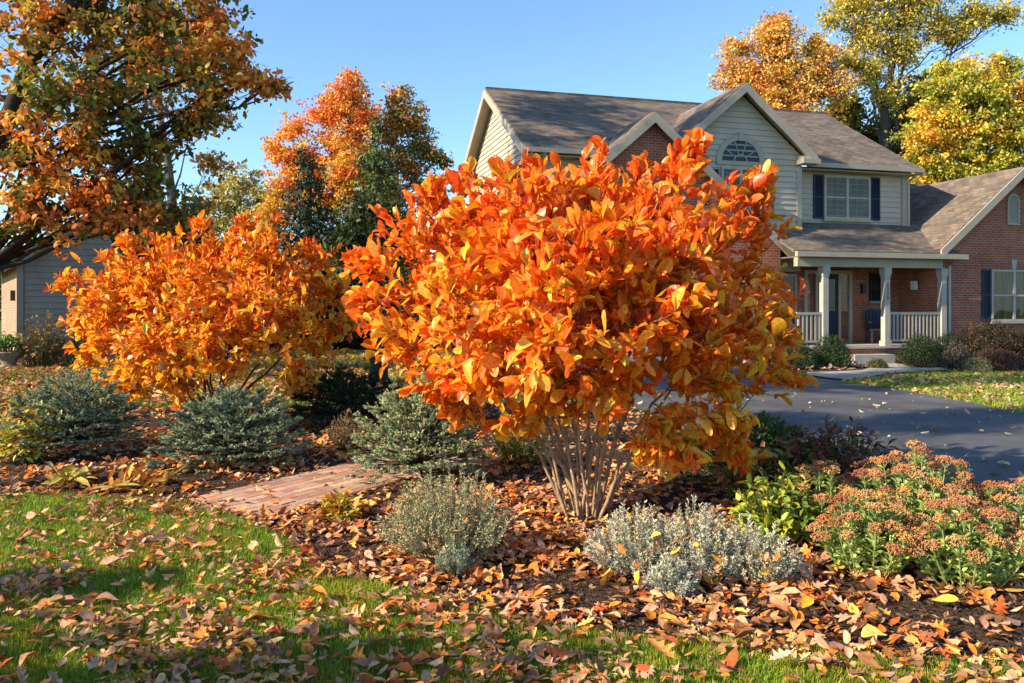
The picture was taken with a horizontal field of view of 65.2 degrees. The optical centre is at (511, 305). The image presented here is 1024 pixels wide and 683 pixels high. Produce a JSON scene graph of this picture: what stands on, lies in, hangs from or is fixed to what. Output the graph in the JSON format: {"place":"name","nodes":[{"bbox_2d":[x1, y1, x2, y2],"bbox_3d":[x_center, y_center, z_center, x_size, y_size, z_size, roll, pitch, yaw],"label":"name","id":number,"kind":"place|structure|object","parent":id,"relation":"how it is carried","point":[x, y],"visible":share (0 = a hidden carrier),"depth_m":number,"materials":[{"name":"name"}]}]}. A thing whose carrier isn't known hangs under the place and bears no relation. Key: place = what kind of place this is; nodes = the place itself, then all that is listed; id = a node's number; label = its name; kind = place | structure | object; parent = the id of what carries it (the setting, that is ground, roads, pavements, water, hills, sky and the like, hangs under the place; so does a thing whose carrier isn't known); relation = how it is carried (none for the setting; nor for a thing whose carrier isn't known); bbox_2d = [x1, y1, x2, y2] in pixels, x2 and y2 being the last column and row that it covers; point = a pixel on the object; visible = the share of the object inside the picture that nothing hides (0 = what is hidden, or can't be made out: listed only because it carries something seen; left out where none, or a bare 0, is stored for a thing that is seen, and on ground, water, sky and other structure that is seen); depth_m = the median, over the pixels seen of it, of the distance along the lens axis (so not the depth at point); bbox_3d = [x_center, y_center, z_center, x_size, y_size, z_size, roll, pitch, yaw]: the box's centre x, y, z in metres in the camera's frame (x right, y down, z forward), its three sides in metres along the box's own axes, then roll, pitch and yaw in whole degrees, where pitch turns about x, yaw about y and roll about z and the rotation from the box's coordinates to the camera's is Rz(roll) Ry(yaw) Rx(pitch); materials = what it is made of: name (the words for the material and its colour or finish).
{"place":"outdoors","nodes":[
{"label":"outdoors","id":0,"kind":"place"},
{"bbox_2d":[190,451,471,517],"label":"path","id":1,"kind":"structure","parent":0,"point":[304,488],"depth_m":6.94,"materials":[{"name":"brown brick"}]},
{"bbox_2d":[288,470,436,511],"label":"edging","id":2,"kind":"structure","parent":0,"point":[366,490],"depth_m":6.92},
{"bbox_2d":[0,319,1023,682],"bbox_3d":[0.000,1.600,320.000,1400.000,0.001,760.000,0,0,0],"label":"ground","id":3,"kind":"structure","parent":0,"point":[368,581],"depth_m":4.12,"materials":[{"name":"plant"}]},
{"bbox_2d":[0,350,24,367],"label":"stone planter","id":4,"kind":"object","parent":3,"relation":"on","point":[10,359],"visible":0.71,"depth_m":20.23,"materials":[{"name":"grey stone"}]},
{"bbox_2d":[0,331,25,351],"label":"potted plant","id":5,"kind":"object","parent":4,"relation":"on","point":[6,340],"visible":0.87,"depth_m":20.26,"materials":[{"name":"green plant"}]},
{"bbox_2d":[12,310,68,367],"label":"hydrangea shrub","id":6,"kind":"object","parent":3,"relation":"on","point":[33,347],"visible":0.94,"depth_m":20.41,"materials":[{"name":"brown plant"}]},
{"bbox_2d":[52,337,90,368],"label":"dark shrub","id":7,"kind":"object","parent":3,"relation":"on","point":[69,359],"visible":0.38,"depth_m":20.35,"materials":[{"name":"green plant"}]},
{"bbox_2d":[1,198,235,363],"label":"neighbour garage","id":8,"kind":"structure","parent":3,"relation":"on","point":[24,297],"depth_m":22.50,"materials":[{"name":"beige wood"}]},
{"bbox_2d":[0,0,294,270],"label":"maple tree","id":9,"kind":"object","parent":3,"relation":"on","point":[31,211],"visible":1,"depth_m":12.41,"materials":[{"name":"orange plant"}]},
{"bbox_2d":[99,198,221,372],"bbox_3d":[-8.218,-0.485,18.959,2.885,4.428,2.063,0,0,0],"label":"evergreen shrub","id":10,"kind":"object","parent":3,"relation":"on","point":[173,233],"visible":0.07,"depth_m":18.60,"materials":[{"name":"green plant"}]},
{"bbox_2d":[106,2,258,358],"bbox_3d":[-8.487,-3.433,20.036,4.183,10.266,2.477,0,0,0],"label":"forked tree","id":11,"kind":"object","parent":3,"relation":"on","point":[210,160],"visible":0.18,"depth_m":19.96,"materials":[{"name":"orange plant"}]},
{"bbox_2d":[0,250,442,318],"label":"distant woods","id":12,"kind":"object","parent":3,"relation":"on","point":[0,287],"depth_m":90.07,"materials":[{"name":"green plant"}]},
{"bbox_2d":[187,154,271,261],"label":"pale yellow tree","id":13,"kind":"object","parent":3,"relation":"on","point":[228,207],"visible":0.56,"depth_m":51.47,"materials":[{"name":"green plant"}]},
{"bbox_2d":[0,348,526,408],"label":"back lawn grass","id":14,"kind":"structure","parent":3,"relation":"on","point":[152,403],"depth_m":17.64,"materials":[{"name":"green plant"}]},
{"bbox_2d":[228,262,305,347],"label":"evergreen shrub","id":15,"kind":"object","parent":3,"relation":"on","point":[273,344],"depth_m":29.67,"materials":[{"name":"green plant"}]},
{"bbox_2d":[0,347,578,406],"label":"fallen back leaves","id":16,"kind":"object","parent":3,"relation":"on","point":[159,398],"visible":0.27,"depth_m":17.53,"materials":[{"name":"brown plant"}]},
{"bbox_2d":[258,146,346,337],"bbox_3d":[-8.379,-1.800,33.018,4.687,9.692,4.868,0,0,-41],"label":"evergreen tree","id":17,"kind":"object","parent":3,"relation":"on","point":[302,214],"visible":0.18,"depth_m":32.78,"materials":[{"name":"green plant"}]},
{"bbox_2d":[305,269,386,349],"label":"evergreen shrub","id":18,"kind":"object","parent":3,"relation":"on","point":[357,340],"visible":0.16,"depth_m":29.63,"materials":[{"name":"green plant"}]},
{"bbox_2d":[250,66,453,232],"bbox_3d":[-7.609,-4.812,37.732,9.709,13.050,5.471,0,0,0],"label":"maple tree","id":19,"kind":"object","parent":3,"relation":"on","point":[340,104],"visible":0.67,"depth_m":37.75,"materials":[{"name":"orange plant"}]},
{"bbox_2d":[320,186,431,382],"bbox_3d":[-2.865,-0.414,16.984,2.417,4.270,1.931,0,0,0],"label":"ornamental tree","id":20,"kind":"object","parent":3,"relation":"on","point":[355,231],"visible":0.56,"depth_m":16.77,"materials":[{"name":"green plant"}]},
{"bbox_2d":[340,116,412,337],"bbox_3d":[-5.378,-2.708,32.793,4.366,10.138,3.628,0,0,41],"label":"evergreen tree","id":21,"kind":"object","parent":3,"relation":"on","point":[373,165],"visible":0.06,"depth_m":32.76,"materials":[{"name":"green plant"}]},
{"bbox_2d":[383,259,455,347],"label":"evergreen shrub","id":22,"kind":"object","parent":3,"relation":"on","point":[401,306],"visible":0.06,"depth_m":29.74,"materials":[{"name":"green plant"}]},
{"bbox_2d":[0,481,1023,682],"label":"fallen lawn leaves","id":23,"kind":"object","parent":3,"relation":"on","point":[231,660],"visible":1,"depth_m":3.81,"materials":[{"name":"brown plant"}]},
{"bbox_2d":[0,403,1023,663],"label":"mulch bed","id":24,"kind":"object","parent":3,"relation":"on","point":[600,593],"visible":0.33,"depth_m":5.33,"materials":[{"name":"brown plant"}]},
{"bbox_2d":[0,400,66,464],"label":"yellow perennial","id":25,"kind":"object","parent":24,"relation":"on","point":[30,436],"visible":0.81,"depth_m":8.03,"materials":[{"name":"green plant"}]},
{"bbox_2d":[41,463,98,488],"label":"hosta plant","id":26,"kind":"object","parent":24,"relation":"on","point":[68,474],"visible":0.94,"depth_m":7.02,"materials":[{"name":"yellow plant"}]},
{"bbox_2d":[0,368,151,459],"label":"dwarf spruce","id":27,"kind":"object","parent":24,"relation":"on","point":[85,420],"visible":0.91,"depth_m":8.42,"materials":[{"name":"green plant"}]},
{"bbox_2d":[90,463,187,496],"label":"hosta plant","id":28,"kind":"object","parent":24,"relation":"on","point":[149,480],"visible":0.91,"depth_m":6.88,"materials":[{"name":"yellow plant"}]},
{"bbox_2d":[43,207,366,427],"bbox_3d":[-3.983,0.199,10.510,4.010,2.891,3.112,0,0,27],"label":"orange shrub","id":29,"kind":"object","parent":24,"relation":"on","point":[154,308],"visible":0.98,"depth_m":9.87,"materials":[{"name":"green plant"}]},
{"bbox_2d":[145,382,314,472],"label":"dwarf spruce","id":30,"kind":"object","parent":24,"relation":"on","point":[229,434],"visible":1,"depth_m":7.76,"materials":[{"name":"green plant"}]},
{"bbox_2d":[317,487,369,524],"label":"yellow perennial","id":31,"kind":"object","parent":24,"relation":"on","point":[339,505],"visible":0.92,"depth_m":5.89,"materials":[{"name":"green plant"}]},
{"bbox_2d":[320,410,373,448],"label":"dry perennial","id":32,"kind":"object","parent":24,"relation":"on","point":[343,438],"visible":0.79,"depth_m":8.92,"materials":[{"name":"brown plant"}]},
{"bbox_2d":[285,360,409,429],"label":"yew shrub","id":33,"kind":"object","parent":24,"relation":"on","point":[343,395],"visible":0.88,"depth_m":10.34,"materials":[{"name":"green plant"}]},
{"bbox_2d":[344,372,489,486],"bbox_3d":[-0.844,1.067,7.337,1.308,0.942,1.284,0,0,0],"label":"dwarf spruce","id":34,"kind":"object","parent":24,"relation":"on","point":[419,436],"visible":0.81,"depth_m":7.07,"materials":[{"name":"green plant"}]},
{"bbox_2d":[373,465,523,561],"bbox_3d":[-0.403,1.297,5.038,0.957,0.592,0.755,0,0,0],"label":"lavender shrub","id":35,"kind":"object","parent":24,"relation":"on","point":[481,531],"visible":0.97,"depth_m":4.93,"materials":[{"name":"green plant"}]},
{"bbox_2d":[434,541,474,577],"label":"lavender shrub","id":36,"kind":"object","parent":24,"relation":"on","point":[453,559],"visible":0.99,"depth_m":4.67,"materials":[{"name":"green plant"}]},
{"bbox_2d":[0,400,1023,660],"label":"fallen bed leaves","id":37,"kind":"object","parent":24,"relation":"on","point":[780,598],"visible":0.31,"depth_m":4.82,"materials":[{"name":"brown plant"}]},
{"bbox_2d":[491,430,550,466],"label":"yellow green perennial","id":38,"kind":"object","parent":24,"relation":"on","point":[506,450],"visible":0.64,"depth_m":7.93,"materials":[{"name":"green plant"}]},
{"bbox_2d":[339,127,818,520],"bbox_3d":[0.520,0.132,6.207,3.405,3.019,3.264,0,0,26],"label":"orange shrub","id":39,"kind":"object","parent":24,"relation":"on","point":[585,258],"visible":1,"depth_m":5.57,"materials":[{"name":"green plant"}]},
{"bbox_2d":[580,499,695,577],"bbox_3d":[0.774,1.374,4.759,0.737,0.438,0.584,0,0,0],"label":"silver artemisia","id":40,"kind":"object","parent":24,"relation":"on","point":[637,551],"visible":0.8,"depth_m":4.68,"materials":[{"name":"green plant"}]},
{"bbox_2d":[402,499,885,632],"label":"caught leaves","id":41,"kind":"object","parent":24,"relation":"on","point":[698,575],"visible":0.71,"depth_m":4.52,"materials":[{"name":"brown plant"}]},
{"bbox_2d":[641,554,700,597],"bbox_3d":[0.872,1.477,4.396,0.325,0.231,0.262,0,0,17],"label":"silver artemisia","id":42,"kind":"object","parent":24,"relation":"on","point":[674,579],"visible":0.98,"depth_m":4.34,"materials":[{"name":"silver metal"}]},
{"bbox_2d":[646,495,747,583],"bbox_3d":[1.097,1.344,4.664,0.651,0.497,0.514,0,0,0],"label":"silver artemisia","id":43,"kind":"object","parent":24,"relation":"on","point":[702,536],"visible":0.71,"depth_m":4.60,"materials":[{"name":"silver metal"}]},
{"bbox_2d":[666,408,816,483],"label":"juniper","id":44,"kind":"object","parent":24,"relation":"on","point":[768,433],"visible":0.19,"depth_m":6.78,"materials":[{"name":"green plant"}]},
{"bbox_2d":[707,511,804,585],"bbox_3d":[1.389,1.392,4.621,0.614,0.401,0.465,0,0,0],"label":"silver artemisia","id":45,"kind":"object","parent":24,"relation":"on","point":[751,565],"visible":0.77,"depth_m":4.54,"materials":[{"name":"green plant"}]},
{"bbox_2d":[728,461,817,548],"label":"yellow green perennial","id":46,"kind":"object","parent":24,"relation":"on","point":[792,519],"visible":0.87,"depth_m":5.26,"materials":[{"name":"green plant"}]},
{"bbox_2d":[710,437,842,504],"bbox_3d":[2.126,1.333,6.307,1.082,0.558,1.060,0,0,0],"label":"dark perennial","id":47,"kind":"object","parent":24,"relation":"on","point":[733,481],"visible":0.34,"depth_m":6.19,"materials":[{"name":"green plant"}]},
{"bbox_2d":[801,595,813,607],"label":"fallen leaf","id":48,"kind":"object","parent":24,"relation":"on","point":[806,600],"visible":1,"depth_m":4.11,"materials":[{"name":"orange plant"}]},
{"bbox_2d":[785,459,859,544],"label":"sedum plant","id":49,"kind":"object","parent":24,"relation":"on","point":[824,497],"visible":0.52,"depth_m":5.34,"materials":[{"name":"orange plant"}]},
{"bbox_2d":[771,413,903,507],"bbox_3d":[2.558,1.229,6.343,1.044,0.748,1.082,0,0,0],"label":"dark perennial","id":50,"kind":"object","parent":24,"relation":"on","point":[826,446],"visible":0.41,"depth_m":6.27,"materials":[{"name":"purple plant"}]},
{"bbox_2d":[806,488,930,577],"bbox_3d":[2.103,1.343,4.749,0.678,0.522,0.699,0,0,0],"label":"sedum plant","id":51,"kind":"object","parent":24,"relation":"on","point":[843,532],"visible":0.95,"depth_m":4.67,"materials":[{"name":"green plant"}]},
{"bbox_2d":[839,440,1003,549],"bbox_3d":[2.647,1.242,5.258,0.969,0.724,1.008,0,0,0],"label":"sedum plant","id":52,"kind":"object","parent":24,"relation":"on","point":[913,490],"visible":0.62,"depth_m":5.17,"materials":[{"name":"green plant"}]},
{"bbox_2d":[932,594,957,601],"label":"fallen leaf","id":53,"kind":"object","parent":24,"relation":"on","point":[947,598],"visible":1,"depth_m":4.18,"materials":[{"name":"yellow plant"}]},
{"bbox_2d":[887,494,1023,591],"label":"sedum plant","id":54,"kind":"object","parent":24,"relation":"on","point":[965,556],"visible":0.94,"depth_m":4.46,"materials":[{"name":"green plant"}]},
{"bbox_2d":[962,476,1023,554],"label":"sedum plant","id":55,"kind":"object","parent":24,"relation":"on","point":[1009,503],"visible":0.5,"depth_m":4.98,"materials":[{"name":"orange plant"}]},
{"bbox_2d":[647,638,674,658],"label":"fallen leaf","id":56,"kind":"object","parent":3,"relation":"on","point":[659,645],"visible":1,"depth_m":3.54,"materials":[{"name":"orange plant"}]},
{"bbox_2d":[455,82,1023,366],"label":"two story house","id":57,"kind":"structure","parent":3,"relation":"on","point":[879,231],"depth_m":23.54,"materials":[{"name":"wood"}]},
{"bbox_2d":[573,282,742,365],"bbox_3d":[3.961,0.460,21.545,5.100,2.220,0.085,0,0,-16],"label":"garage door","id":58,"kind":"structure","parent":57,"relation":"in","point":[659,357],"depth_m":21.40,"materials":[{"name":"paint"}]},
{"bbox_2d":[716,132,764,166],"bbox_3d":[6.442,-4.430,22.516,1.520,0.940,0.068,0,0,-15],"label":"arched window","id":59,"kind":"structure","parent":57,"relation":"in","point":[741,138],"depth_m":22.52,"materials":[{"name":"white glass"}]},
{"bbox_2d":[721,166,760,213],"bbox_3d":[6.446,-3.140,22.499,1.320,1.520,0.095,0,0,-16],"label":"window","id":60,"kind":"structure","parent":57,"relation":"in","point":[725,171],"depth_m":22.47,"materials":[{"name":"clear glass"}]},
{"bbox_2d":[780,274,796,328],"bbox_3d":[7.880,-0.140,23.433,1.143,1.620,0.095,0,0,-16],"label":"window","id":61,"kind":"structure","parent":57,"relation":"in","point":[791,279],"depth_m":23.56,"materials":[{"name":"grey glass"}]},
{"bbox_2d":[818,274,837,341],"bbox_3d":[9.429,0.075,23.885,0.703,2.070,0.052,0,0,-15],"label":"door","id":62,"kind":"structure","parent":57,"relation":"in","point":[833,278],"depth_m":23.91,"materials":[{"name":"teal glass"}]},
{"bbox_2d":[822,175,872,222],"bbox_3d":[10.131,-3.235,24.143,1.714,1.390,0.095,0,0,-16],"label":"window","id":63,"kind":"structure","parent":57,"relation":"in","point":[863,208],"depth_m":24.15,"materials":[{"name":"white glass"}]},
{"bbox_2d":[864,309,880,343],"bbox_3d":[10.855,0.610,23.787,0.600,1.020,0.510,0,0,5],"label":"porch chair","id":64,"kind":"object","parent":57,"relation":"on","point":[871,322],"visible":0.72,"depth_m":24.01,"materials":[{"name":"blue paint"}]},
{"bbox_2d":[868,273,880,302],"bbox_3d":[11.070,-0.540,24.317,0.514,0.920,0.095,0,0,-16],"label":"window","id":65,"kind":"structure","parent":57,"relation":"in","point":[874,278],"depth_m":24.34,"materials":[{"name":"black glass"}]},
{"bbox_2d":[909,280,918,290],"bbox_3d":[11.952,-0.892,23.785,0.170,0.875,0.170,0,0,-15],"label":"hanging lantern","id":66,"kind":"object","parent":57,"relation":"hanging from","point":[913,285],"visible":0.91,"depth_m":23.72,"materials":[{"name":"metal"}]},
{"bbox_2d":[990,269,1023,323],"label":"window","id":67,"kind":"structure","parent":57,"relation":"in","point":[1007,286],"depth_m":23.69,"materials":[{"name":"white glass"}]},
{"bbox_2d":[769,648,790,659],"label":"fallen leaf","id":68,"kind":"object","parent":3,"relation":"on","point":[782,653],"visible":1,"depth_m":3.50,"materials":[{"name":"beige plant"}]},
{"bbox_2d":[706,7,868,122],"bbox_3d":[12.428,-5.893,35.961,6.238,15.202,5.102,0,0,-34],"label":"orange oak tree","id":69,"kind":"object","parent":3,"relation":"on","point":[768,81],"visible":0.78,"depth_m":35.54,"materials":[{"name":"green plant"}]},
{"bbox_2d":[866,357,888,367],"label":"pale perennial","id":70,"kind":"object","parent":3,"relation":"on","point":[878,363],"visible":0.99,"depth_m":20.31,"materials":[{"name":"green plant"}]},
{"bbox_2d":[807,362,952,378],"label":"walkway","id":71,"kind":"structure","parent":3,"relation":"on","point":[893,367],"depth_m":19.18,"materials":[{"name":"concrete"}]},
{"bbox_2d":[820,68,956,180],"bbox_3d":[19.191,-5.115,39.852,7.769,13.652,3.799,0,0,0],"label":"dark green tree","id":72,"kind":"object","parent":3,"relation":"on","point":[853,117],"visible":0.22,"depth_m":39.43,"materials":[{"name":"green plant"}]},
{"bbox_2d":[811,0,1023,155],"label":"tall yellow tree","id":73,"kind":"object","parent":3,"relation":"on","point":[897,51],"visible":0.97,"depth_m":36.73,"materials":[{"name":"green plant"}]},
{"bbox_2d":[843,367,1023,408],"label":"fallen side leaves","id":74,"kind":"object","parent":3,"relation":"on","point":[1004,385],"visible":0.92,"depth_m":16.11,"materials":[{"name":"orange plant"}]},
{"bbox_2d":[884,49,1023,184],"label":"yellow green maple","id":75,"kind":"object","parent":3,"relation":"on","point":[981,117],"visible":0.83,"depth_m":30.46,"materials":[{"name":"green plant"}]},
{"bbox_2d":[939,341,973,370],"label":"grey shrub","id":76,"kind":"object","parent":3,"relation":"on","point":[958,356],"visible":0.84,"depth_m":19.78,"materials":[{"name":"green plant"}]},
{"bbox_2d":[895,361,1023,369],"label":"foundation bed","id":77,"kind":"object","parent":3,"relation":"on","point":[1022,366],"visible":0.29,"depth_m":21.18,"materials":[{"name":"brown soil"}]},
{"bbox_2d":[895,333,943,367],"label":"boxwood shrub","id":78,"kind":"object","parent":77,"relation":"on","point":[918,358],"visible":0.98,"depth_m":20.43,"materials":[{"name":"green plant"}]},
{"bbox_2d":[930,330,962,362],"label":"boxwood shrub","id":79,"kind":"object","parent":77,"relation":"on","point":[944,340],"visible":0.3,"depth_m":20.93,"materials":[{"name":"green plant"}]},
{"bbox_2d":[952,318,1023,363],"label":"burgundy shrub","id":80,"kind":"object","parent":77,"relation":"on","point":[975,343],"visible":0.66,"depth_m":20.52,"materials":[{"name":"brown plant"}]},
{"bbox_2d":[1004,329,1023,363],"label":"burgundy shrub","id":81,"kind":"object","parent":77,"relation":"on","point":[1022,335],"visible":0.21,"depth_m":20.56,"materials":[{"name":"brown plant"}]},
{"bbox_2d":[962,356,994,372],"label":"pale perennial","id":82,"kind":"object","parent":3,"relation":"on","point":[980,365],"visible":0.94,"depth_m":19.18,"materials":[{"name":"green plant"}]},
{"bbox_2d":[976,347,1023,371],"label":"burgundy shrub","id":83,"kind":"object","parent":3,"relation":"on","point":[1001,363],"visible":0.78,"depth_m":19.37,"materials":[{"name":"brown plant"}]},
{"bbox_2d":[0,0,1023,256],"label":"sky","id":84,"kind":"structure","parent":0,"point":[449,51],"materials":[{"name":"blue"}]},
{"bbox_2d":[724,363,866,371],"bbox_3d":[7.754,1.588,21.610,4.507,0.001,4.781,0,0,0],"label":"porch bed","id":85,"kind":"object","parent":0,"point":[816,369],"visible":0.19,"depth_m":20.01,"materials":[{"name":"brown soil"}]},
{"bbox_2d":[725,360,867,370],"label":"fallen porch leaves","id":86,"kind":"object","parent":85,"relation":"on","point":[840,369],"visible":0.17,"depth_m":20.06,"materials":[{"name":"brown plant"}]},
{"bbox_2d":[771,343,822,368],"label":"boxwood shrub","id":87,"kind":"object","parent":85,"relation":"on","point":[807,352],"visible":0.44,"depth_m":20.03,"materials":[{"name":"green plant"}]},
{"bbox_2d":[812,332,854,367],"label":"boxwood shrub","id":88,"kind":"object","parent":85,"relation":"on","point":[828,357],"visible":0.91,"depth_m":20.39,"materials":[{"name":"green plant"}]},
{"bbox_2d":[577,366,1023,511],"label":"driveway","id":89,"kind":"structure","parent":0,"point":[993,439],"depth_m":11.32,"materials":[{"name":"grey asphalt"}]},
{"bbox_2d":[637,377,1023,479],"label":"fallen driveway leaves","id":90,"kind":"object","parent":89,"relation":"on","point":[983,458],"visible":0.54,"depth_m":10.46,"materials":[{"name":"orange plant"}]},
{"bbox_2d":[842,369,1023,411],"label":"side lawn grass","id":91,"kind":"structure","parent":0,"point":[998,403],"depth_m":15.69,"materials":[{"name":"green plant"}]}
]}

